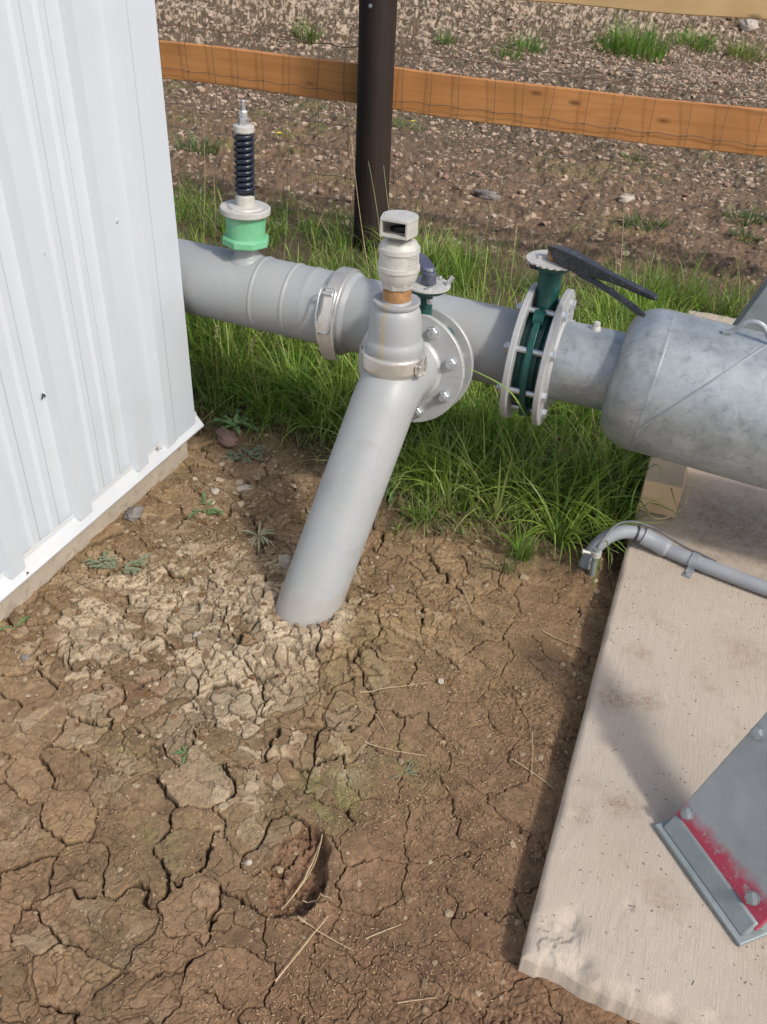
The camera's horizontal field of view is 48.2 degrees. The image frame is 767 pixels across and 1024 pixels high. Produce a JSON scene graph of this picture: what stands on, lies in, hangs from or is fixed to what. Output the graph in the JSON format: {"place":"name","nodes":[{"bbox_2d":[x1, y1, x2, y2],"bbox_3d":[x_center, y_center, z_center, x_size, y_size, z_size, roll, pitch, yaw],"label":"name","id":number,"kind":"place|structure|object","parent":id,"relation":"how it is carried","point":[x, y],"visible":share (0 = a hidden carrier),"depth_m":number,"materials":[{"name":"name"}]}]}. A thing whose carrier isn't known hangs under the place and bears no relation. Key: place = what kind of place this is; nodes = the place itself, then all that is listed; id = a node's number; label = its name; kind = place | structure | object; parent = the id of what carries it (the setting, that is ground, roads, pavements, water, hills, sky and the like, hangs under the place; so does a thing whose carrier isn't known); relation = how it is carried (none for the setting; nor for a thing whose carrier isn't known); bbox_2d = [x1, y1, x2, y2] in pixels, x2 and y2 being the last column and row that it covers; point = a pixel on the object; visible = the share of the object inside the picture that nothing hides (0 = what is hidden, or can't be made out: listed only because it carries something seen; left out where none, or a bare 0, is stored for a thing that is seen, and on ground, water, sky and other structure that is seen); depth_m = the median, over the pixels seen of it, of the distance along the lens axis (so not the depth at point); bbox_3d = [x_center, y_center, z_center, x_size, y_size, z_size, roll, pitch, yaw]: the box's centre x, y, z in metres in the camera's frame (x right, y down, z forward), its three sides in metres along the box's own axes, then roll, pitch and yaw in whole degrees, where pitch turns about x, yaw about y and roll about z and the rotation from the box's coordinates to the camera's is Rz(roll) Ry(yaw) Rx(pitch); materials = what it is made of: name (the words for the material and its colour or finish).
{"place":"outdoors","nodes":[
{"label":"outdoors","id":0,"kind":"place"},
{"bbox_2d":[0,0,766,1023],"bbox_3d":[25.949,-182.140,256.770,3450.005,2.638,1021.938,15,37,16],"label":"ground","id":1,"kind":"structure","parent":0,"point":[88,958],"depth_m":1.99,"materials":[{"name":"soil"}]},
{"bbox_2d":[0,616,29,630],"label":"weed plant","id":2,"kind":"object","parent":1,"relation":"on","point":[20,621],"visible":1,"depth_m":2.11,"materials":[{"name":"green plant"}]},
{"bbox_2d":[21,654,29,660],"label":"stone","id":3,"kind":"object","parent":1,"relation":"on","point":[24,657],"visible":1,"depth_m":2.01,"materials":[{"name":"grey stone"}]},
{"bbox_2d":[0,0,203,620],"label":"metal shed","id":4,"kind":"structure","parent":1,"relation":"on","point":[93,347],"depth_m":2.08,"materials":[{"name":"metal"}]},
{"bbox_2d":[178,238,537,417],"bbox_3d":[-0.650,-0.703,2.624,2.229,0.368,0.368,15,37,16],"label":"pipe","id":5,"kind":"object","parent":4,"relation":"attached to","point":[328,311],"visible":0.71,"depth_m":2.39,"materials":[{"name":"grey metal"}]},
{"bbox_2d":[220,100,270,251],"bbox_3d":[-0.380,-0.921,2.346,0.141,0.380,0.141,16,38,14],"label":"spring relief valve","id":6,"kind":"object","parent":5,"relation":"attached to","point":[245,213],"visible":1,"depth_m":2.36,"materials":[{"name":"metal"}]},
{"bbox_2d":[411,252,454,335],"bbox_3d":[0.070,-0.471,2.247,0.158,0.379,0.273,-21,42,-29],"label":"butterfly valve","id":7,"kind":"object","parent":5,"relation":"attached to","point":[429,284],"visible":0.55,"depth_m":2.12,"materials":[{"name":"metal"}]},
{"bbox_2d":[496,245,657,418],"bbox_3d":[0.435,-0.424,2.191,0.269,0.459,0.529,-4,36,-9],"label":"butterfly valve","id":8,"kind":"object","parent":5,"relation":"attached to","point":[552,264],"visible":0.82,"depth_m":2.17,"materials":[{"name":"metal"}]},
{"bbox_2d":[82,550,150,574],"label":"weed plant","id":9,"kind":"object","parent":1,"relation":"on","point":[127,568],"visible":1,"depth_m":2.30,"materials":[{"name":"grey plant"}]},
{"bbox_2d":[123,506,143,520],"bbox_3d":[-0.722,0.004,2.483,0.052,0.038,0.059,15,37,16],"label":"stone","id":10,"kind":"object","parent":1,"relation":"on","point":[134,513],"visible":1,"depth_m":2.47,"materials":[{"name":"grey stone"}]},
{"bbox_2d":[173,745,187,763],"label":"weed plant","id":11,"kind":"object","parent":1,"relation":"on","point":[182,752],"visible":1,"depth_m":1.83,"materials":[{"name":"green plant"}]},
{"bbox_2d":[168,124,225,156],"bbox_3d":[-1.276,-2.532,5.869,0.499,0.179,0.399,15,37,16],"label":"grass tuft","id":12,"kind":"object","parent":1,"relation":"on","point":[192,143],"visible":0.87,"depth_m":5.88,"materials":[{"name":"green plant"}]},
{"bbox_2d":[193,631,201,637],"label":"stone","id":13,"kind":"object","parent":1,"relation":"on","point":[196,634],"visible":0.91,"depth_m":2.11,"materials":[{"name":"beige stone"}]},
{"bbox_2d":[203,130,204,225],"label":"grass stalk","id":14,"kind":"object","parent":1,"relation":"on","point":[204,193],"depth_m":4.52,"materials":[{"name":"plant"}]},
{"bbox_2d":[189,491,222,517],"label":"weed plant","id":15,"kind":"object","parent":1,"relation":"on","point":[213,510],"visible":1,"depth_m":2.53,"materials":[{"name":"green plant"}]},
{"bbox_2d":[210,488,219,494],"bbox_3d":[-0.515,-0.063,2.625,0.028,0.017,0.030,15,37,16],"label":"stone","id":16,"kind":"object","parent":1,"relation":"on","point":[214,491],"visible":1,"depth_m":2.62,"materials":[{"name":"beige stone"}]},
{"bbox_2d":[215,325,219,393],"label":"grass stalk","id":17,"kind":"object","parent":1,"relation":"on","point":[216,335],"depth_m":2.57,"materials":[{"name":"plant"}]},
{"bbox_2d":[215,428,237,446],"bbox_3d":[-0.522,-0.247,2.850,0.058,0.040,0.113,-18,40,-26],"label":"stone","id":18,"kind":"object","parent":1,"relation":"on","point":[228,439],"visible":0.98,"depth_m":2.83,"materials":[{"name":"stone"}]},
{"bbox_2d":[204,409,258,435],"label":"weed plant","id":19,"kind":"object","parent":1,"relation":"on","point":[229,421],"visible":0.97,"depth_m":2.90,"materials":[{"name":"green plant"}]},
{"bbox_2d":[221,444,265,462],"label":"weed plant","id":20,"kind":"object","parent":1,"relation":"on","point":[250,452],"visible":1,"depth_m":2.79,"materials":[{"name":"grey plant"}]},
{"bbox_2d":[237,484,252,491],"bbox_3d":[-0.430,-0.073,2.650,0.055,0.017,0.034,-16,40,-25],"label":"stone","id":21,"kind":"object","parent":1,"relation":"on","point":[241,488],"visible":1,"depth_m":2.64,"materials":[{"name":"grey stone"}]},
{"bbox_2d":[245,859,251,865],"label":"stone","id":22,"kind":"object","parent":1,"relation":"on","point":[248,862],"visible":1,"depth_m":1.63,"materials":[{"name":"beige stone"}]},
{"bbox_2d":[251,340,260,404],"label":"grass stalk","id":23,"kind":"object","parent":1,"relation":"on","point":[252,350],"depth_m":2.66,"materials":[{"name":"plant"}]},
{"bbox_2d":[242,522,276,550],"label":"weed plant","id":24,"kind":"object","parent":1,"relation":"on","point":[263,533],"visible":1,"depth_m":2.45,"materials":[{"name":"green plant"}]},
{"bbox_2d":[5,459,528,990],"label":"mud flakes","id":25,"kind":"object","parent":1,"relation":"on","point":[253,787],"visible":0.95,"depth_m":2.09,"materials":[{"name":"soil"}]},
{"bbox_2d":[279,554,291,568],"bbox_3d":[-0.264,0.136,2.318,0.043,0.052,0.028,15,37,16],"label":"stone","id":26,"kind":"object","parent":1,"relation":"on","point":[284,561],"visible":0.73,"depth_m":2.30,"materials":[{"name":"grey stone"}]},
{"bbox_2d":[283,200,287,259],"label":"grass stalk","id":27,"kind":"object","parent":1,"relation":"on","point":[286,229],"depth_m":3.55,"materials":[{"name":"plant"}]},
{"bbox_2d":[281,842,321,909],"bbox_3d":[-0.151,0.691,1.633,0.010,0.022,0.165,15,37,17],"label":"dry straw","id":28,"kind":"object","parent":1,"relation":"on","point":[304,877],"visible":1,"depth_m":1.63,"materials":[{"name":"beige plant"}]},
{"bbox_2d":[275,916,328,981],"bbox_3d":[-0.141,0.759,1.495,0.003,0.005,0.144,24,41,27],"label":"dry straw","id":29,"kind":"object","parent":1,"relation":"on","point":[282,972],"visible":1,"depth_m":1.49,"materials":[{"name":"beige plant"}]},
{"bbox_2d":[283,11,325,44],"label":"grass tuft","id":30,"kind":"object","parent":1,"relation":"on","point":[310,37],"visible":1,"depth_m":9.85,"materials":[{"name":"green plant"}]},
{"bbox_2d":[293,834,322,896],"bbox_3d":[-0.145,0.684,1.640,0.013,0.015,0.156,15,37,16],"label":"dry straw","id":31,"kind":"object","parent":1,"relation":"on","point":[314,863],"visible":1,"depth_m":1.66,"materials":[{"name":"beige plant"}]},
{"bbox_2d":[0,425,622,1023],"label":"soil crumbs","id":32,"kind":"object","parent":1,"relation":"on","point":[48,1019],"visible":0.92,"depth_m":2.08,"materials":[{"name":"brown soil"}]},
{"bbox_2d":[302,893,330,902],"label":"dry straw","id":33,"kind":"object","parent":1,"relation":"on","point":[317,899],"visible":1,"depth_m":1.58,"materials":[{"name":"beige plant"}]},
{"bbox_2d":[298,917,353,950],"bbox_3d":[-0.104,0.749,1.522,0.117,0.005,0.004,20,39,22],"label":"dry straw","id":34,"kind":"object","parent":1,"relation":"on","point":[323,933],"visible":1,"depth_m":1.52,"materials":[{"name":"beige plant"}]},
{"bbox_2d":[350,135,369,276],"bbox_3d":[-0.087,-1.248,3.711,0.127,0.717,0.008,0,36,-5],"label":"grass stalk","id":35,"kind":"object","parent":1,"relation":"on","point":[357,195],"depth_m":3.64,"materials":[{"name":"plant"}]},
{"bbox_2d":[368,161,380,242],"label":"grass stalk","id":36,"kind":"object","parent":1,"relation":"on","point":[376,205],"depth_m":3.74,"materials":[{"name":"plant"}]},
{"bbox_2d":[0,444,765,1023],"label":"straw chaff","id":37,"kind":"object","parent":1,"relation":"on","point":[338,760],"visible":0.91,"depth_m":1.83,"materials":[{"name":"beige plant"}]},
{"bbox_2d":[365,924,400,938],"bbox_3d":[0.000,0.749,1.533,0.071,0.004,0.002,-13,39,-21],"label":"dry straw","id":38,"kind":"object","parent":1,"relation":"on","point":[380,932],"visible":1,"depth_m":1.53,"materials":[{"name":"beige plant"}]},
{"bbox_2d":[360,682,429,691],"bbox_3d":[0.028,0.409,1.997,0.170,0.007,0.002,-5,36,-11],"label":"dry straw","id":39,"kind":"object","parent":1,"relation":"on","point":[391,687],"visible":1,"depth_m":1.99,"materials":[{"name":"beige plant"}]},
{"bbox_2d":[364,741,426,755],"bbox_3d":[0.025,0.514,1.854,0.140,0.008,0.008,11,36,11],"label":"dry straw","id":40,"kind":"object","parent":1,"relation":"on","point":[392,750],"visible":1,"depth_m":1.85,"materials":[{"name":"beige plant"}]},
{"bbox_2d":[384,477,416,506],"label":"weed plant","id":41,"kind":"object","parent":1,"relation":"on","point":[391,498],"visible":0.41,"depth_m":2.64,"materials":[{"name":"green plant"}]},
{"bbox_2d":[390,758,418,779],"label":"weed plant","id":42,"kind":"object","parent":1,"relation":"on","point":[410,772],"visible":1,"depth_m":1.81,"materials":[{"name":"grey plant"}]},
{"bbox_2d":[392,114,428,131],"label":"grass tuft","id":43,"kind":"object","parent":1,"relation":"on","point":[398,121],"visible":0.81,"depth_m":6.82,"materials":[{"name":"green plant"}]},
{"bbox_2d":[397,997,436,1002],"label":"dry straw","id":44,"kind":"object","parent":1,"relation":"on","point":[413,1000],"visible":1,"depth_m":1.43,"materials":[{"name":"beige plant"}]},
{"bbox_2d":[391,484,447,536],"bbox_3d":[0.098,-0.003,2.504,0.191,0.124,0.187,15,37,16],"label":"grass tuft","id":45,"kind":"object","parent":1,"relation":"on","point":[416,512],"visible":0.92,"depth_m":2.52,"materials":[{"name":"green plant"}]},
{"bbox_2d":[438,678,443,683],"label":"stone","id":46,"kind":"object","parent":1,"relation":"on","point":[440,680],"visible":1,"depth_m":2.01,"materials":[{"name":"beige stone"}]},
{"bbox_2d":[432,24,460,46],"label":"grass tuft","id":47,"kind":"object","parent":1,"relation":"on","point":[445,39],"visible":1,"depth_m":10.15,"materials":[{"name":"green plant"}]},
{"bbox_2d":[163,75,749,266],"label":"field weeds","id":48,"kind":"object","parent":1,"relation":"on","point":[452,135],"visible":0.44,"depth_m":6.08,"materials":[{"name":"green plant"}]},
{"bbox_2d":[156,0,766,276],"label":"soil clods","id":49,"kind":"object","parent":1,"relation":"on","point":[748,180],"visible":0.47,"depth_m":7.44,"materials":[{"name":"brown soil"}]},
{"bbox_2d":[157,0,766,289],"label":"wooden fence","id":50,"kind":"object","parent":1,"relation":"on","point":[375,85],"visible":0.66,"depth_m":4.05,"materials":[{"name":"wood"}]},
{"bbox_2d":[172,156,766,588],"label":"grass","id":51,"kind":"structure","parent":1,"relation":"on","point":[488,456],"depth_m":2.92,"materials":[{"name":"green plant"}]},
{"bbox_2d":[463,367,542,455],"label":"tall grass","id":52,"kind":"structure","parent":51,"relation":"on","point":[512,394],"depth_m":2.24,"materials":[{"name":"green plant"}]},
{"bbox_2d":[628,464,661,518],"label":"tall grass","id":53,"kind":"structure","parent":51,"relation":"on","point":[636,487],"depth_m":2.48,"materials":[{"name":"green plant"}]},
{"bbox_2d":[636,470,688,518],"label":"tall grass","id":54,"kind":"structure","parent":51,"relation":"on","point":[650,515],"depth_m":2.45,"materials":[{"name":"green plant"}]},
{"bbox_2d":[463,182,501,297],"bbox_3d":[0.365,-0.999,3.440,0.147,0.661,0.004,15,37,16],"label":"grass stalk","id":55,"kind":"object","parent":1,"relation":"on","point":[478,250],"depth_m":3.42,"materials":[{"name":"plant"}]},
{"bbox_2d":[473,189,500,199],"bbox_3d":[0.646,-1.992,5.394,0.188,0.069,0.096,15,37,16],"label":"stone","id":56,"kind":"object","parent":1,"relation":"on","point":[482,193],"visible":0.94,"depth_m":5.36,"materials":[{"name":"grey stone"}]},
{"bbox_2d":[471,543,523,579],"bbox_3d":[0.336,0.143,2.335,0.141,0.110,0.142,-20,42,-29],"label":"grass tuft","id":57,"kind":"object","parent":1,"relation":"on","point":[508,569],"visible":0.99,"depth_m":2.35,"materials":[{"name":"green plant"}]},
{"bbox_2d":[489,43,527,59],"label":"grass tuft","id":58,"kind":"object","parent":1,"relation":"on","point":[514,56],"visible":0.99,"depth_m":10.00,"materials":[{"name":"green plant"}]},
{"bbox_2d":[508,224,517,302],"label":"grass stalk","id":59,"kind":"object","parent":1,"relation":"on","point":[513,255],"depth_m":3.45,"materials":[{"name":"plant"}]},
{"bbox_2d":[481,514,554,572],"bbox_3d":[0.385,0.081,2.374,0.199,0.139,0.196,-11,38,-18],"label":"grass tuft","id":60,"kind":"object","parent":1,"relation":"on","point":[526,550],"visible":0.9,"depth_m":2.39,"materials":[{"name":"green plant"}]},
{"bbox_2d":[504,27,551,54],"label":"grass tuft","id":61,"kind":"object","parent":1,"relation":"on","point":[525,43],"visible":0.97,"depth_m":10.28,"materials":[{"name":"green plant"}]},
{"bbox_2d":[511,758,553,788],"bbox_3d":[0.314,0.550,1.806,0.110,0.008,0.003,29,43,32],"label":"dry straw","id":62,"kind":"object","parent":1,"relation":"on","point":[531,771],"visible":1,"depth_m":1.81,"materials":[{"name":"beige plant"}]},
{"bbox_2d":[530,502,584,557],"bbox_3d":[0.509,0.043,2.458,0.178,0.131,0.177,26,42,29],"label":"grass tuft","id":63,"kind":"object","parent":1,"relation":"on","point":[557,531],"visible":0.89,"depth_m":2.48,"materials":[{"name":"green plant"}]},
{"bbox_2d":[581,548,601,576],"bbox_3d":[0.564,0.177,2.386,0.055,0.187,0.038,15,37,16],"label":"earth rod","id":64,"kind":"object","parent":1,"relation":"on","point":[595,553],"visible":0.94,"depth_m":2.34,"materials":[{"name":"metal"}]},
{"bbox_2d":[589,25,640,57],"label":"grass tuft","id":65,"kind":"object","parent":1,"relation":"on","point":[607,46],"visible":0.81,"depth_m":10.62,"materials":[{"name":"green plant"}]},
{"bbox_2d":[615,189,624,312],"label":"grass stalk","id":66,"kind":"object","parent":1,"relation":"on","point":[622,243],"depth_m":3.48,"materials":[{"name":"plant"}]},
{"bbox_2d":[618,193,634,202],"bbox_3d":[1.520,-1.960,5.373,0.086,0.069,0.136,23,40,26],"label":"stone","id":67,"kind":"object","parent":1,"relation":"on","point":[629,198],"visible":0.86,"depth_m":5.34,"materials":[{"name":"white stone"}]},
{"bbox_2d":[610,147,649,161],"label":"grass tuft","id":68,"kind":"object","parent":1,"relation":"on","point":[628,156],"visible":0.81,"depth_m":6.39,"materials":[{"name":"green plant"}]},
{"bbox_2d":[601,12,681,63],"bbox_3d":[3.181,-5.939,10.663,1.052,0.572,0.937,15,37,16],"label":"grass tuft","id":69,"kind":"object","parent":1,"relation":"on","point":[629,34],"visible":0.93,"depth_m":10.63,"materials":[{"name":"green plant"}]},
{"bbox_2d":[518,310,766,1023],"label":"concrete slab","id":70,"kind":"structure","parent":1,"relation":"on","point":[658,746],"depth_m":1.76,"materials":[{"name":"beige concrete"}]},
{"bbox_2d":[531,288,766,489],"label":"galvanised tank","id":71,"kind":"object","parent":70,"relation":"on","point":[681,388],"visible":0.97,"depth_m":2.09,"materials":[{"name":"metal"}]},
{"bbox_2d":[638,457,686,517],"bbox_3d":[0.873,-0.142,2.639,0.108,0.106,0.400,15,37,16],"label":"timber block","id":72,"kind":"object","parent":70,"relation":"on","point":[655,486],"depth_m":2.49,"materials":[{"name":"brown wood"}]},
{"bbox_2d":[579,520,766,596],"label":"cable conduit","id":73,"kind":"object","parent":70,"relation":"on","point":[657,543],"visible":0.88,"depth_m":2.33,"materials":[{"name":"plastic"}]},
{"bbox_2d":[654,712,766,946],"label":"tank support","id":74,"kind":"object","parent":70,"relation":"on","point":[712,832],"visible":1,"depth_m":1.54,"materials":[{"name":"grey metal"}]},
{"bbox_2d":[732,278,766,331],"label":"steel strut","id":75,"kind":"object","parent":70,"relation":"on","point":[755,307],"visible":0.05,"depth_m":2.72,"materials":[{"name":"metal"}]},
{"bbox_2d":[619,204,680,232],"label":"grass tuft","id":76,"kind":"object","parent":1,"relation":"on","point":[660,225],"visible":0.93,"depth_m":4.97,"materials":[{"name":"green plant"}]},
{"bbox_2d":[675,18,723,54],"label":"grass tuft","id":77,"kind":"object","parent":1,"relation":"on","point":[693,37],"visible":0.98,"depth_m":11.20,"materials":[{"name":"green plant"}]},
{"bbox_2d":[717,200,766,225],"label":"grass tuft","id":78,"kind":"object","parent":1,"relation":"on","point":[747,215],"visible":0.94,"depth_m":5.16,"materials":[{"name":"green plant"}]},
{"bbox_2d":[720,31,766,62],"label":"grass tuft","id":79,"kind":"object","parent":1,"relation":"on","point":[750,52],"visible":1,"depth_m":11.02,"materials":[{"name":"green plant"}]},
{"bbox_2d":[724,222,766,243],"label":"grass tuft","id":80,"kind":"object","parent":1,"relation":"on","point":[743,236],"visible":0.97,"depth_m":4.88,"materials":[{"name":"green plant"}]},
{"bbox_2d":[740,19,757,32],"bbox_3d":[4.955,-6.589,11.637,0.243,0.174,0.227,15,37,16],"label":"stone","id":81,"kind":"object","parent":1,"relation":"on","point":[749,25],"visible":0.96,"depth_m":11.56,"materials":[{"name":"white stone"}]},
{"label":"terrain","id":82,"kind":"structure","parent":0,"visible":0},
{"bbox_2d":[275,314,464,626],"bbox_3d":[-0.132,0.043,2.234,0.289,0.986,0.881,25,41,28],"label":"riser pipe","id":83,"kind":"object","parent":82,"relation":"on","point":[381,415],"visible":0.7,"depth_m":2.10,"materials":[{"name":"grey metal"}]},
{"bbox_2d":[360,210,427,380],"bbox_3d":[0.036,-0.487,2.035,0.174,0.434,0.160,15,37,16],"label":"air release valve","id":84,"kind":"object","parent":83,"relation":"attached to","point":[392,348],"visible":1,"depth_m":2.00,"materials":[{"name":"grey paint"}]}
]}

